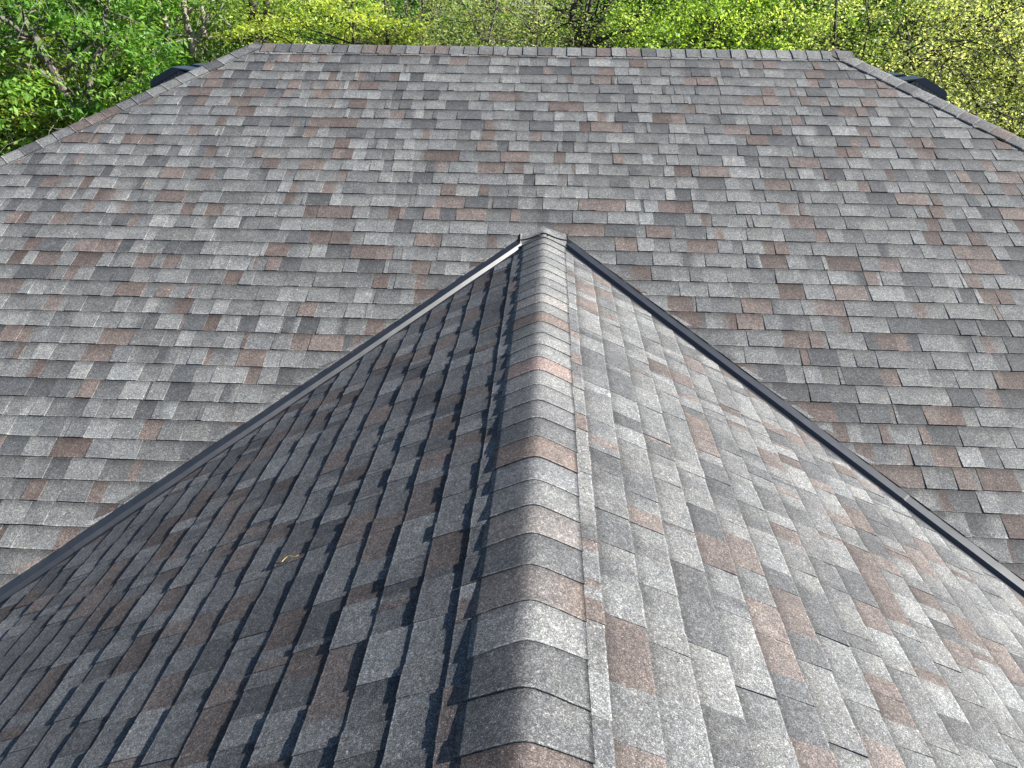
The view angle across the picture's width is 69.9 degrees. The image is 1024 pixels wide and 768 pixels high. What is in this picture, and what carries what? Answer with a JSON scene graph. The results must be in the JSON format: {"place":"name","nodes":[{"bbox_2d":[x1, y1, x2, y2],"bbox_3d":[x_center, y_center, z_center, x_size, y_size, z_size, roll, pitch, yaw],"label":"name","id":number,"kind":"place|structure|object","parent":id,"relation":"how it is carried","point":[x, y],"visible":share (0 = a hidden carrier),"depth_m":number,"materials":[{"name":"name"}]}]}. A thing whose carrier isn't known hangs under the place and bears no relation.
{"place":"outdoors","nodes":[
{"label":"outdoors","id":0,"kind":"place"},
{"bbox_2d":[0,0,1004,26],"label":"sky","id":1,"kind":"structure","parent":0,"point":[516,0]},
{"bbox_2d":[1,22,1023,134],"bbox_3d":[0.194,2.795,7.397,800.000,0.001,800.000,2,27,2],"label":"ground","id":2,"kind":"structure","parent":0,"point":[428,35],"depth_m":182.76,"materials":[{"name":"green plant"}]},
{"bbox_2d":[0,0,110,153],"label":"yellow green tree","id":3,"kind":"object","parent":2,"relation":"on","point":[29,127],"visible":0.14,"depth_m":13.01,"materials":[{"name":"green plant"}]},
{"bbox_2d":[0,0,147,149],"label":"woodland tree","id":4,"kind":"object","parent":2,"relation":"on","point":[7,16],"visible":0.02,"depth_m":18.48,"materials":[{"name":"green plant"}]},
{"bbox_2d":[0,0,238,156],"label":"broadleaf tree","id":5,"kind":"object","parent":2,"relation":"on","point":[75,111],"visible":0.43,"depth_m":12.62,"materials":[{"name":"green plant"}]},
{"bbox_2d":[2,0,271,120],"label":"woodland tree","id":6,"kind":"object","parent":2,"relation":"on","point":[85,37],"visible":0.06,"depth_m":18.12,"materials":[{"name":"green plant"}]},
{"bbox_2d":[41,0,324,137],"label":"broadleaf tree","id":7,"kind":"object","parent":2,"relation":"on","point":[192,37],"visible":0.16,"depth_m":13.70,"materials":[{"name":"green plant"}]},
{"bbox_2d":[98,0,376,81],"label":"woodland tree","id":8,"kind":"object","parent":2,"relation":"on","point":[244,22],"visible":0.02,"depth_m":18.55,"materials":[{"name":"green plant"}]},
{"bbox_2d":[159,0,357,59],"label":"slender tree","id":9,"kind":"object","parent":2,"relation":"on","point":[265,39],"visible":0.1,"depth_m":14.38,"materials":[{"name":"green plant"}]},
{"bbox_2d":[197,0,449,62],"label":"yellow green tree","id":10,"kind":"object","parent":2,"relation":"on","point":[350,32],"visible":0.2,"depth_m":13.23,"materials":[{"name":"green plant"}]},
{"bbox_2d":[211,0,465,44],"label":"woodland tree","id":11,"kind":"object","parent":2,"relation":"on","point":[330,21],"visible":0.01,"depth_m":18.59,"materials":[{"name":"green plant"}]},
{"bbox_2d":[269,0,521,46],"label":"broadleaf tree","id":12,"kind":"object","parent":2,"relation":"on","point":[412,5],"visible":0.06,"depth_m":16.17,"materials":[{"name":"green plant"}]},
{"bbox_2d":[306,0,620,47],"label":"olive green tree","id":13,"kind":"object","parent":2,"relation":"on","point":[489,41],"visible":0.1,"depth_m":13.70,"materials":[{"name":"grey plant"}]},
{"bbox_2d":[362,0,651,46],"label":"woodland tree","id":14,"kind":"object","parent":2,"relation":"on","point":[564,12],"visible":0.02,"depth_m":19.91,"materials":[{"name":"green plant"}]},
{"bbox_2d":[0,41,1023,767],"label":"roof","id":15,"kind":"structure","parent":2,"relation":"on","point":[536,407],"depth_m":4.16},
{"bbox_2d":[0,0,1023,151],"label":"woodland","id":16,"kind":"object","parent":2,"relation":"on","point":[459,33],"depth_m":22.56,"materials":[{"name":"green plant"}]},
{"bbox_2d":[399,0,646,48],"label":"olive green tree","id":17,"kind":"object","parent":2,"relation":"on","point":[536,8],"visible":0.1,"depth_m":13.66,"materials":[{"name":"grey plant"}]},
{"bbox_2d":[510,0,686,48],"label":"slender tree","id":18,"kind":"object","parent":2,"relation":"on","point":[588,36],"visible":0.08,"depth_m":13.65,"materials":[{"name":"green plant"}]},
{"bbox_2d":[474,0,727,48],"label":"woodland tree","id":19,"kind":"object","parent":2,"relation":"on","point":[652,9],"visible":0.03,"depth_m":18.05,"materials":[{"name":"green plant"}]},
{"bbox_2d":[577,0,831,50],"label":"dense green tree","id":20,"kind":"object","parent":2,"relation":"on","point":[713,39],"visible":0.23,"depth_m":13.68,"materials":[{"name":"green plant"}]},
{"bbox_2d":[628,0,883,59],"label":"woodland tree","id":21,"kind":"object","parent":2,"relation":"on","point":[731,22],"visible":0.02,"depth_m":19.09,"materials":[{"name":"green plant"}]},
{"bbox_2d":[653,0,929,71],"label":"dense green tree","id":22,"kind":"object","parent":2,"relation":"on","point":[825,27],"visible":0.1,"depth_m":14.84,"materials":[{"name":"green plant"}]},
{"bbox_2d":[687,0,1013,63],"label":"broadleaf tree","id":23,"kind":"object","parent":2,"relation":"on","point":[816,8],"visible":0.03,"depth_m":15.79,"materials":[{"name":"green plant"}]},
{"bbox_2d":[759,0,983,101],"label":"woodland tree","id":24,"kind":"object","parent":2,"relation":"on","point":[884,34],"depth_m":18.03,"materials":[{"name":"green plant"}]},
{"bbox_2d":[737,0,1023,133],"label":"slender tree","id":25,"kind":"object","parent":2,"relation":"on","point":[875,23],"visible":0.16,"depth_m":13.01,"materials":[{"name":"green plant"}]},
{"bbox_2d":[800,0,1023,128],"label":"woodland tree","id":26,"kind":"object","parent":2,"relation":"on","point":[1016,1],"visible":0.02,"depth_m":17.14,"materials":[{"name":"green plant"}]},
{"bbox_2d":[802,0,1023,138],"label":"slender tree","id":27,"kind":"object","parent":2,"relation":"on","point":[1000,110],"visible":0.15,"depth_m":12.38,"materials":[{"name":"green plant"}]},
{"bbox_2d":[875,0,1023,137],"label":"olive green tree","id":28,"kind":"object","parent":2,"relation":"on","point":[1009,51],"visible":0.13,"depth_m":12.99,"materials":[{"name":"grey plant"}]},
{"bbox_2d":[899,0,1023,135],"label":"woodland tree","id":29,"kind":"object","parent":2,"relation":"on","point":[1001,3],"visible":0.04,"depth_m":16.55,"materials":[{"name":"green plant"}]}
]}

